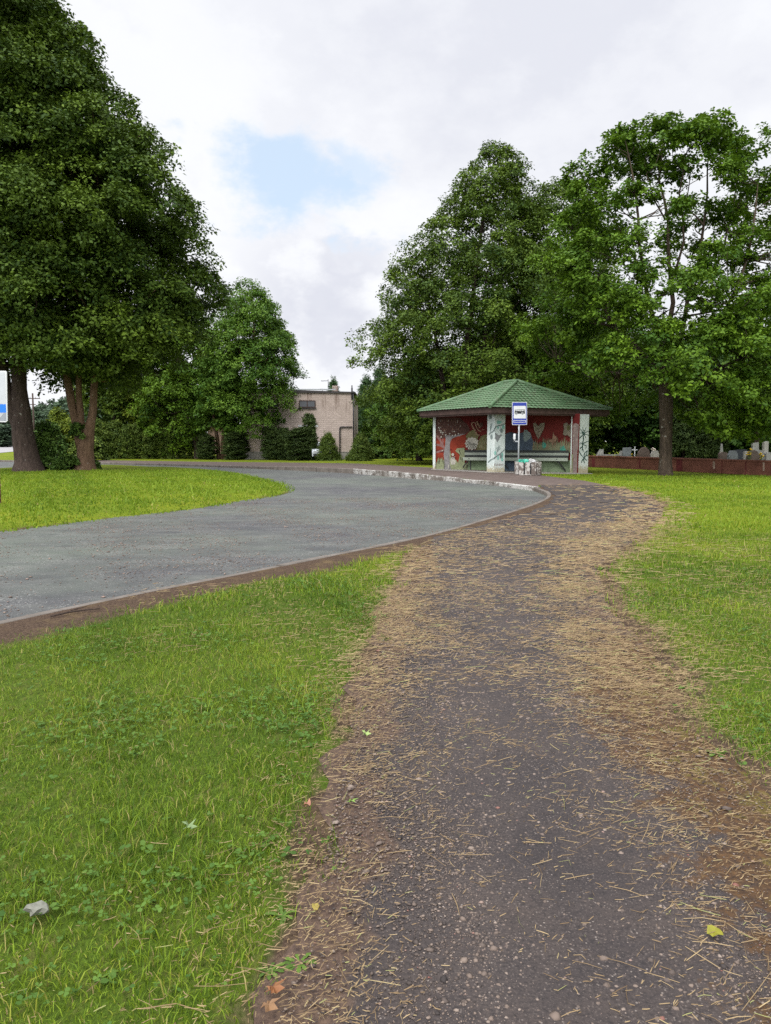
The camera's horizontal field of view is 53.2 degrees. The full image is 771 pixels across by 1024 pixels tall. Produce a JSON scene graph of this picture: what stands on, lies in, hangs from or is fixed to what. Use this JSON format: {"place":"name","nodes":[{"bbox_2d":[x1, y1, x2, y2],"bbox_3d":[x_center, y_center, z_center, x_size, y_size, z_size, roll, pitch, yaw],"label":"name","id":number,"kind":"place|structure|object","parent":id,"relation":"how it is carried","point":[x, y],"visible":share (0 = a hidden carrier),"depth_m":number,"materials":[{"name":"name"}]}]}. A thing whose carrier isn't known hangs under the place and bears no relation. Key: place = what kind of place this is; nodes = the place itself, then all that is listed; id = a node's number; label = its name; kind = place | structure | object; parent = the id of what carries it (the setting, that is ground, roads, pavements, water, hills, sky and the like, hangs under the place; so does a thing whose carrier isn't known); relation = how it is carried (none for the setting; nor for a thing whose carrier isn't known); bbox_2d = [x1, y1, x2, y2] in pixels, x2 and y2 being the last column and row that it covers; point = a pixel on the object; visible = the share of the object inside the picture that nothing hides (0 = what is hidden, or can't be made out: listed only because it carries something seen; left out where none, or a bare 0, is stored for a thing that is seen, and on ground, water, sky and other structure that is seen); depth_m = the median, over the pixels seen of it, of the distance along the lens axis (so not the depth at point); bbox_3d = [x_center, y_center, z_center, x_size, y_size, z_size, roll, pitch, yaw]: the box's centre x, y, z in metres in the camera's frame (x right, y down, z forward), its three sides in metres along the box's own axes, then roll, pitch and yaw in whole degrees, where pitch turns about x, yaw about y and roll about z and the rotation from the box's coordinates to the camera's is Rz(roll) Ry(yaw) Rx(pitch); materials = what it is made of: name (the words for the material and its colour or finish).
{"place":"outdoors","nodes":[
{"label":"outdoors","id":0,"kind":"place"},
{"bbox_2d":[0,446,12,452],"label":"road","id":1,"kind":"structure","parent":0,"point":[6,449],"depth_m":100.66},
{"bbox_2d":[50,606,99,616],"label":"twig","id":2,"kind":"object","parent":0,"point":[71,611],"visible":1,"depth_m":6.71,"materials":[{"name":"brown wood"}]},
{"bbox_2d":[0,465,294,531],"bbox_3d":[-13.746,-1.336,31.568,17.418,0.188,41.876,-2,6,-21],"label":"lawn island","id":3,"kind":"structure","parent":0,"point":[196,505],"depth_m":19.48,"materials":[{"name":"green plant"}]},
{"bbox_2d":[0,371,7,502],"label":"road sign","id":4,"kind":"object","parent":3,"relation":"on","point":[3,400],"visible":0.81,"depth_m":18.17,"materials":[{"name":"white metal"}]},
{"bbox_2d":[34,420,60,468],"bbox_3d":[-17.349,-3.394,39.436,1.647,2.748,1.774,0,5,0],"label":"shrub","id":5,"kind":"object","parent":3,"relation":"on","point":[46,439],"visible":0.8,"depth_m":39.06,"materials":[{"name":"green plant"}]},
{"bbox_2d":[41,455,69,470],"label":"shrub","id":6,"kind":"object","parent":3,"relation":"on","point":[57,463],"visible":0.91,"depth_m":38.76,"materials":[{"name":"green plant"}]},
{"bbox_2d":[62,453,80,469],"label":"shrub","id":7,"kind":"object","parent":3,"relation":"on","point":[71,461],"visible":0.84,"depth_m":39.45,"materials":[{"name":"green plant"}]},
{"bbox_2d":[0,0,146,471],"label":"maple tree","id":8,"kind":"object","parent":3,"relation":"on","point":[26,453],"visible":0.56,"depth_m":34.72,"materials":[{"name":"green plant"}]},
{"bbox_2d":[0,0,242,469],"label":"maple tree","id":9,"kind":"object","parent":3,"relation":"on","point":[150,325],"visible":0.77,"depth_m":36.59,"materials":[{"name":"green plant"}]},
{"bbox_2d":[67,422,85,439],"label":"shrub","id":10,"kind":"object","parent":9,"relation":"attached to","point":[75,430],"visible":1,"depth_m":39.34,"materials":[{"name":"green plant"}]},
{"bbox_2d":[0,462,545,620],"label":"road","id":11,"kind":"structure","parent":0,"point":[321,486],"depth_m":13.37,"materials":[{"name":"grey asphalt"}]},
{"bbox_2d":[0,488,550,623],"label":"kerb","id":12,"kind":"structure","parent":11,"relation":"on","point":[547,494],"depth_m":9.12,"materials":[{"name":"concrete"}]},
{"bbox_2d":[353,469,539,490],"bbox_3d":[2.019,-1.357,31.864,0.897,0.406,15.094,-2,6,-25],"label":"kerb painted","id":13,"kind":"object","parent":11,"relation":"on","point":[421,476],"visible":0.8,"depth_m":31.96,"materials":[{"name":"white paint"}]},
{"bbox_2d":[98,460,602,486],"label":"pavement","id":14,"kind":"structure","parent":0,"point":[529,480],"depth_m":35.72,"materials":[{"name":"concrete"}]},
{"bbox_2d":[512,402,526,460],"bbox_3d":[5.823,-3.119,33.596,0.663,3.316,0.134,0,5,0],"label":"bus stop sign","id":15,"kind":"object","parent":14,"relation":"on","point":[519,413],"visible":0.98,"depth_m":33.45,"materials":[{"name":"metal"}]},
{"bbox_2d":[514,461,541,474],"bbox_3d":[6.137,-1.863,33.165,1.153,0.625,1.148,0,5,0],"label":"concrete flower planter","id":16,"kind":"object","parent":14,"relation":"on","point":[528,468],"visible":0.86,"depth_m":32.71,"materials":[{"name":"concrete"}]},
{"bbox_2d":[0,444,770,1023],"bbox_3d":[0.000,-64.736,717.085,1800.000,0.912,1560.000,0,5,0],"label":"ground","id":17,"kind":"structure","parent":0,"point":[34,628],"depth_m":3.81,"materials":[{"name":"green plant"}]},
{"bbox_2d":[0,419,11,446],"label":"distant tree","id":18,"kind":"object","parent":17,"relation":"on","point":[5,435],"visible":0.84,"depth_m":118.83,"materials":[{"name":"green plant"}]},
{"bbox_2d":[29,393,39,434],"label":"utility pole","id":19,"kind":"object","parent":17,"relation":"on","point":[32,398],"visible":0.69,"depth_m":116.95,"materials":[{"name":"grey wood"}]},
{"bbox_2d":[23,900,48,916],"bbox_3d":[-1.092,1.241,2.408,0.079,0.036,0.054,0,5,0],"label":"paper scrap","id":20,"kind":"object","parent":17,"relation":"on","point":[40,906],"visible":1,"depth_m":2.40,"materials":[{"name":"white paper"}]},
{"bbox_2d":[30,401,48,436],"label":"distant tree","id":21,"kind":"object","parent":17,"relation":"on","point":[38,411],"visible":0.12,"depth_m":147.64,"materials":[{"name":"green plant"}]},
{"bbox_2d":[45,398,56,408],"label":"distant tree","id":22,"kind":"object","parent":17,"relation":"on","point":[49,402],"visible":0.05,"depth_m":158.17,"materials":[{"name":"green plant"}]},
{"bbox_2d":[34,421,69,457],"bbox_3d":[-26.816,-5.573,61.703,3.018,3.462,3.292,-2,6,-22],"label":"shrub","id":23,"kind":"object","parent":17,"relation":"on","point":[60,446],"visible":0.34,"depth_m":61.48,"materials":[{"name":"green plant"}]},
{"bbox_2d":[42,396,66,420],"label":"distant tree","id":24,"kind":"object","parent":17,"relation":"on","point":[62,400],"visible":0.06,"depth_m":137.57,"materials":[{"name":"green plant"}]},
{"bbox_2d":[45,406,76,452],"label":"shrub","id":25,"kind":"object","parent":17,"relation":"on","point":[57,415],"visible":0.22,"depth_m":66.85,"materials":[{"name":"green plant"}]},
{"bbox_2d":[58,416,74,455],"bbox_3d":[-25.762,-6.008,63.737,3.600,4.100,3.586,0,5,0],"label":"shrub","id":26,"kind":"object","parent":17,"relation":"on","point":[64,430],"visible":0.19,"depth_m":62.88,"materials":[{"name":"green plant"}]},
{"bbox_2d":[58,391,88,415],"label":"distant tree","id":27,"kind":"object","parent":17,"relation":"on","point":[65,407],"visible":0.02,"depth_m":118.05,"materials":[{"name":"green plant"}]},
{"bbox_2d":[67,435,110,459],"bbox_3d":[-23.430,-5.030,60.817,3.151,2.668,3.590,0,5,0],"label":"shrub","id":28,"kind":"object","parent":17,"relation":"on","point":[99,446],"visible":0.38,"depth_m":60.43,"materials":[{"name":"green plant"}]},
{"bbox_2d":[94,417,105,458],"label":"thuja","id":29,"kind":"object","parent":17,"relation":"on","point":[97,424],"visible":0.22,"depth_m":65.27,"materials":[{"name":"green plant"}]},
{"bbox_2d":[92,968,118,984],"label":"weed","id":30,"kind":"object","parent":17,"relation":"on","point":[111,970],"visible":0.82,"depth_m":2.17,"materials":[{"name":"green plant"}]},
{"bbox_2d":[95,422,117,458],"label":"thuja","id":31,"kind":"object","parent":17,"relation":"on","point":[104,436],"visible":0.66,"depth_m":65.23,"materials":[{"name":"green plant"}]},
{"bbox_2d":[106,419,122,458],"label":"thuja","id":32,"kind":"object","parent":17,"relation":"on","point":[115,425],"visible":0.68,"depth_m":65.47,"materials":[{"name":"green plant"}]},
{"bbox_2d":[72,368,157,424],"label":"linden tree","id":33,"kind":"object","parent":17,"relation":"on","point":[109,410],"visible":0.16,"depth_m":67.81,"materials":[{"name":"green plant"}]},
{"bbox_2d":[117,424,138,458],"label":"thuja","id":34,"kind":"object","parent":17,"relation":"on","point":[125,435],"visible":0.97,"depth_m":65.27,"materials":[{"name":"green plant"}]},
{"bbox_2d":[129,420,145,458],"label":"thuja","id":35,"kind":"object","parent":17,"relation":"on","point":[137,432],"visible":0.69,"depth_m":65.47,"materials":[{"name":"green plant"}]},
{"bbox_2d":[107,341,190,454],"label":"linden tree","id":36,"kind":"object","parent":17,"relation":"on","point":[124,413],"visible":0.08,"depth_m":67.80,"materials":[{"name":"green plant"}]},
{"bbox_2d":[139,425,160,458],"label":"thuja","id":37,"kind":"object","parent":17,"relation":"on","point":[148,445],"visible":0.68,"depth_m":65.25,"materials":[{"name":"green plant"}]},
{"bbox_2d":[152,423,166,458],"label":"thuja","id":38,"kind":"object","parent":17,"relation":"on","point":[158,444],"visible":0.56,"depth_m":65.50,"materials":[{"name":"green plant"}]},
{"bbox_2d":[125,304,220,458],"bbox_3d":[-17.788,-11.730,65.326,9.206,15.097,9.364,4,7,37],"label":"linden tree","id":39,"kind":"object","parent":17,"relation":"on","point":[179,398],"visible":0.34,"depth_m":63.71,"materials":[{"name":"green plant"}]},
{"bbox_2d":[162,424,183,458],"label":"thuja","id":40,"kind":"object","parent":17,"relation":"on","point":[167,451],"visible":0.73,"depth_m":65.21,"materials":[{"name":"green plant"}]},
{"bbox_2d":[0,460,352,473],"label":"kerb","id":41,"kind":"structure","parent":17,"relation":"on","point":[334,470],"depth_m":44.77,"materials":[{"name":"concrete"}]},
{"bbox_2d":[173,429,193,458],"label":"thuja","id":42,"kind":"object","parent":17,"relation":"on","point":[189,454],"visible":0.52,"depth_m":65.65,"materials":[{"name":"green plant"}]},
{"bbox_2d":[182,820,196,828],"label":"fallen leaf","id":43,"kind":"object","parent":17,"relation":"on","point":[191,825],"visible":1,"depth_m":2.91,"materials":[{"name":"green plant"}]},
{"bbox_2d":[196,433,218,459],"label":"thuja","id":44,"kind":"object","parent":17,"relation":"on","point":[206,443],"visible":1,"depth_m":63.34,"materials":[{"name":"green plant"}]},
{"bbox_2d":[205,426,225,454],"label":"pink house","id":45,"kind":"structure","parent":17,"relation":"on","point":[212,433],"depth_m":77.60,"materials":[{"name":"paint"}]},
{"bbox_2d":[184,346,261,458],"bbox_3d":[-13.717,-8.856,63.956,6.044,9.638,6.700,-5,7,-41],"label":"maple tree","id":46,"kind":"object","parent":17,"relation":"on","point":[203,379],"visible":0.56,"depth_m":62.54,"materials":[{"name":"green plant"}]},
{"bbox_2d":[221,430,246,459],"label":"thuja","id":47,"kind":"object","parent":17,"relation":"on","point":[232,446],"visible":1,"depth_m":62.29,"materials":[{"name":"green plant"}]},
{"bbox_2d":[238,429,250,459],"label":"thuja","id":48,"kind":"object","parent":17,"relation":"on","point":[248,447],"visible":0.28,"depth_m":63.48,"materials":[{"name":"green plant"}]},
{"bbox_2d":[189,276,309,439],"bbox_3d":[-11.168,-11.665,63.754,9.823,15.269,9.524,0,5,0],"label":"maple tree","id":49,"kind":"object","parent":17,"relation":"on","point":[249,348],"visible":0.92,"depth_m":61.52,"materials":[{"name":"green plant"}]},
{"bbox_2d":[259,425,279,459],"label":"thuja","id":50,"kind":"object","parent":17,"relation":"on","point":[268,445],"visible":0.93,"depth_m":61.87,"materials":[{"name":"green plant"}]},
{"bbox_2d":[256,962,284,979],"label":"weed","id":51,"kind":"object","parent":17,"relation":"on","point":[272,969],"visible":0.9,"depth_m":2.18,"materials":[{"name":"green plant"}]},
{"bbox_2d":[264,904,295,923],"bbox_3d":[-0.326,1.275,2.442,0.092,0.014,0.076,4,7,39],"label":"weed","id":52,"kind":"object","parent":17,"relation":"on","point":[280,911],"visible":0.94,"depth_m":2.44,"materials":[{"name":"green plant"}]},
{"bbox_2d":[274,427,289,459],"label":"thuja","id":53,"kind":"object","parent":17,"relation":"on","point":[281,437],"visible":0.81,"depth_m":61.80,"materials":[{"name":"green plant"}]},
{"bbox_2d":[283,427,310,460],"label":"thuja","id":54,"kind":"object","parent":17,"relation":"on","point":[294,446],"visible":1,"depth_m":59.78,"materials":[{"name":"green plant"}]},
{"bbox_2d":[243,380,359,458],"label":"brick house","id":55,"kind":"structure","parent":17,"relation":"on","point":[334,411],"depth_m":63.54,"materials":[{"name":"brick"}]},
{"bbox_2d":[298,400,315,408],"bbox_3d":[-6.448,-8.849,63.402,1.517,0.681,0.170,0,5,0],"label":"window","id":56,"kind":"structure","parent":55,"relation":"in","point":[304,404],"depth_m":63.41,"materials":[{"name":"grey glass"}]},
{"bbox_2d":[300,412,318,460],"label":"thuja","id":57,"kind":"object","parent":17,"relation":"on","point":[309,421],"visible":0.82,"depth_m":60.19,"materials":[{"name":"green plant"}]},
{"bbox_2d":[310,442,331,459],"bbox_3d":[-5.232,-4.919,62.020,1.744,1.459,4.180,-1,5,-10],"label":"parked car","id":58,"kind":"object","parent":17,"relation":"on","point":[314,452],"visible":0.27,"depth_m":59.98,"materials":[{"name":"white metal"}]},
{"bbox_2d":[314,431,343,460],"bbox_3d":[-4.476,-4.929,60.238,2.565,2.991,2.636,0,5,0],"label":"conifer bush","id":59,"kind":"object","parent":17,"relation":"on","point":[324,447],"visible":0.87,"depth_m":59.89,"materials":[{"name":"green plant"}]},
{"bbox_2d":[328,375,339,390],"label":"spruce tree","id":60,"kind":"object","parent":17,"relation":"on","point":[333,383],"visible":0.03,"depth_m":102.64,"materials":[{"name":"green plant"}]},
{"bbox_2d":[344,432,375,460],"bbox_3d":[-1.908,-4.824,59.391,2.767,2.901,2.693,-4,6,-36],"label":"conifer bush","id":61,"kind":"object","parent":17,"relation":"on","point":[360,450],"visible":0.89,"depth_m":58.83,"materials":[{"name":"green plant"}]},
{"bbox_2d":[356,374,382,442],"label":"spruce tree","id":62,"kind":"object","parent":17,"relation":"on","point":[365,381],"visible":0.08,"depth_m":86.49,"materials":[{"name":"green plant"}]},
{"bbox_2d":[371,363,387,411],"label":"spruce tree","id":63,"kind":"object","parent":17,"relation":"on","point":[376,374],"visible":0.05,"depth_m":90.47,"materials":[{"name":"green plant"}]},
{"bbox_2d":[371,446,390,458],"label":"shrub","id":64,"kind":"object","parent":17,"relation":"on","point":[383,453],"visible":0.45,"depth_m":65.41,"materials":[{"name":"green plant"}]},
{"bbox_2d":[357,392,411,456],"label":"apple tree","id":65,"kind":"object","parent":17,"relation":"on","point":[370,428],"visible":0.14,"depth_m":68.44,"materials":[{"name":"green plant"}]},
{"bbox_2d":[0,566,770,1023],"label":"clover","id":66,"kind":"object","parent":17,"relation":"on","point":[176,874],"visible":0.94,"depth_m":3.83,"materials":[{"name":"green plant"}]},
{"bbox_2d":[381,411,432,460],"bbox_3d":[2.363,-6.941,59.914,5.602,6.575,5.120,2,6,22],"label":"tree","id":67,"kind":"object","parent":17,"relation":"on","point":[418,457],"visible":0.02,"depth_m":59.63,"materials":[{"name":"green plant"}]},
{"bbox_2d":[101,529,770,616],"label":"grass","id":68,"kind":"structure","parent":17,"relation":"on","point":[665,560],"depth_m":8.06,"materials":[{"name":"green plant"}]},
{"bbox_2d":[344,138,591,461],"bbox_3d":[5.606,-13.497,50.782,16.834,21.301,15.895,0,5,0],"label":"linden tree","id":69,"kind":"object","parent":17,"relation":"on","point":[415,383],"visible":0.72,"depth_m":47.67,"materials":[{"name":"green plant"}]},
{"bbox_2d":[417,379,612,473],"bbox_3d":[6.261,-4.029,37.386,7.675,4.692,6.172,-2,6,-24],"label":"bus shelter","id":70,"kind":"object","parent":17,"relation":"on","point":[479,419],"visible":0.97,"depth_m":36.42,"materials":[{"name":"green tile"}]},
{"bbox_2d":[463,450,568,471],"bbox_3d":[6.170,-2.432,36.989,5.085,1.065,0.440,2,6,19],"label":"bench","id":71,"kind":"object","parent":70,"relation":"on","point":[552,455],"visible":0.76,"depth_m":36.84,"materials":[{"name":"paint"}]},
{"bbox_2d":[485,174,644,454],"bbox_3d":[11.992,-12.669,51.955,11.364,19.438,11.400,0,5,0],"label":"linden tree","id":72,"kind":"object","parent":17,"relation":"on","point":[551,206],"visible":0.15,"depth_m":49.82,"materials":[{"name":"green plant"}]},
{"bbox_2d":[537,347,648,455],"bbox_3d":[17.556,-9.377,61.787,11.381,11.268,11.541,-3,6,-29],"label":"woodland tree","id":73,"kind":"object","parent":17,"relation":"on","point":[595,451],"visible":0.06,"depth_m":58.87,"materials":[{"name":"green plant"}]},
{"bbox_2d":[469,473,770,493],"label":"grass","id":74,"kind":"structure","parent":17,"relation":"on","point":[679,485],"depth_m":27.94,"materials":[{"name":"green plant"}]},
{"bbox_2d":[622,447,630,455],"bbox_3d":[14.283,-3.233,45.619,0.559,1.203,0.340,0,5,0],"label":"gravestone","id":75,"kind":"object","parent":17,"relation":"on","point":[626,451],"visible":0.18,"depth_m":45.51,"materials":[{"name":"grey stone"}]},
{"bbox_2d":[509,106,770,475],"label":"oak tree","id":76,"kind":"object","parent":17,"relation":"on","point":[592,299],"visible":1,"depth_m":31.76,"materials":[{"name":"green plant"}]},
{"bbox_2d":[637,447,649,456],"bbox_3d":[14.864,-3.131,44.368,0.816,1.227,0.480,0,5,2],"label":"gravestone","id":77,"kind":"object","parent":17,"relation":"on","point":[643,452],"visible":0.4,"depth_m":44.20,"materials":[{"name":"brown stone"}]},
{"bbox_2d":[589,338,716,456],"bbox_3d":[20.434,-8.527,57.689,11.381,10.244,11.541,0,5,0],"label":"woodland tree","id":78,"kind":"object","parent":17,"relation":"on","point":[633,422],"visible":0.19,"depth_m":55.23,"materials":[{"name":"green plant"}]},
{"bbox_2d":[588,455,770,475],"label":"cemetery wall","id":79,"kind":"structure","parent":17,"relation":"on","point":[739,466],"depth_m":37.72,"materials":[{"name":"brick"}]},
{"bbox_2d":[672,393,705,457],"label":"thuja","id":80,"kind":"object","parent":17,"relation":"on","point":[683,438],"visible":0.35,"depth_m":44.99,"materials":[{"name":"green plant"}]},
{"bbox_2d":[631,334,770,452],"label":"woodland tree","id":81,"kind":"object","parent":17,"relation":"on","point":[734,442],"visible":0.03,"depth_m":52.56,"materials":[{"name":"green plant"}]},
{"bbox_2d":[641,492,770,532],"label":"grass","id":82,"kind":"object","parent":17,"relation":"on","point":[736,496],"depth_m":16.21,"materials":[{"name":"green plant"}]},
{"bbox_2d":[692,428,731,458],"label":"thuja","id":83,"kind":"object","parent":17,"relation":"on","point":[711,452],"visible":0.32,"depth_m":44.61,"materials":[{"name":"green plant"}]},
{"bbox_2d":[718,452,727,458],"bbox_3d":[17.238,-2.565,39.370,0.543,1.014,0.340,-1,5,-16],"label":"gravestone","id":84,"kind":"object","parent":17,"relation":"on","point":[722,455],"visible":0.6,"depth_m":39.26,"materials":[{"name":"brown stone"}]},
{"bbox_2d":[727,451,737,458],"bbox_3d":[17.315,-2.519,38.436,0.589,1.092,0.340,-1,5,-12],"label":"gravestone","id":85,"kind":"object","parent":17,"relation":"on","point":[732,455],"visible":0.38,"depth_m":38.33,"materials":[{"name":"grey stone"}]},
{"bbox_2d":[706,346,770,449],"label":"linden tree","id":86,"kind":"object","parent":17,"relation":"on","point":[728,361],"visible":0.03,"depth_m":44.33,"materials":[{"name":"green plant"}]},
{"bbox_2d":[734,449,746,458],"bbox_3d":[18.383,-2.679,39.917,0.734,1.141,0.340,-2,5,-17],"label":"gravestone","id":87,"kind":"object","parent":17,"relation":"on","point":[740,453],"visible":0.21,"depth_m":39.80,"materials":[{"name":"black stone"}]},
{"bbox_2d":[734,434,770,451],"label":"woodland tree","id":88,"kind":"object","parent":17,"relation":"on","point":[739,446],"depth_m":53.04,"materials":[{"name":"green plant"}]},
{"bbox_2d":[746,450,759,459],"bbox_3d":[17.730,-2.422,37.165,0.797,1.132,0.340,-1,5,-12],"label":"gravestone","id":89,"kind":"object","parent":17,"relation":"on","point":[755,455],"visible":0.43,"depth_m":37.07,"materials":[{"name":"brown stone"}]},
{"bbox_2d":[751,442,758,450],"bbox_3d":[20.205,-3.061,42.150,0.388,1.494,0.340,0,5,-5],"label":"gravestone","id":90,"kind":"object","parent":17,"relation":"on","point":[754,446],"visible":0.14,"depth_m":42.03,"materials":[{"name":"stone"}]},
{"bbox_2d":[762,441,768,459],"bbox_3d":[19.777,-2.905,40.145,0.308,1.550,0.340,-2,6,-18],"label":"gravestone","id":91,"kind":"object","parent":17,"relation":"on","point":[765,446],"visible":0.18,"depth_m":40.04,"materials":[{"name":"stone"}]},
{"bbox_2d":[764,452,770,459],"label":"gravestone","id":92,"kind":"object","parent":17,"relation":"on","point":[767,455],"visible":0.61,"depth_m":36.93,"materials":[{"name":"stone"}]},
{"bbox_2d":[9,0,770,441],"label":"sky","id":93,"kind":"structure","parent":0,"point":[317,137],"materials":[{"name":"white"}]},
{"bbox_2d":[252,485,770,1023],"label":"path","id":94,"kind":"structure","parent":0,"point":[610,919],"depth_m":2.88,"materials":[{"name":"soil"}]},
{"bbox_2d":[261,998,278,1012],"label":"fallen leaf","id":95,"kind":"object","parent":94,"relation":"on","point":[269,1005],"visible":1,"depth_m":2.00,"materials":[{"name":"brown plant"}]},
{"bbox_2d":[265,978,285,993],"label":"fallen leaf","id":96,"kind":"object","parent":94,"relation":"on","point":[276,987],"visible":1,"depth_m":2.06,"materials":[{"name":"plant"}]},
{"bbox_2d":[282,953,316,972],"bbox_3d":[-0.244,1.294,2.211,0.109,0.012,0.092,0,5,0],"label":"weed","id":97,"kind":"object","parent":94,"relation":"on","point":[289,966],"visible":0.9,"depth_m":2.21,"materials":[{"name":"green plant"}]},
{"bbox_2d":[0,483,770,1023],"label":"straw litter","id":98,"kind":"object","parent":94,"relation":"on","point":[572,553],"visible":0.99,"depth_m":4.88,"materials":[{"name":"beige plant"}]},
{"bbox_2d":[707,925,722,936],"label":"fallen leaf","id":99,"kind":"object","parent":94,"relation":"on","point":[712,929],"visible":1,"depth_m":2.31,"materials":[{"name":"yellow plant"}]},
{"bbox_2d":[706,748,727,756],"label":"weed","id":100,"kind":"object","parent":94,"relation":"on","point":[712,754],"visible":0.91,"depth_m":3.69,"materials":[{"name":"green plant"}]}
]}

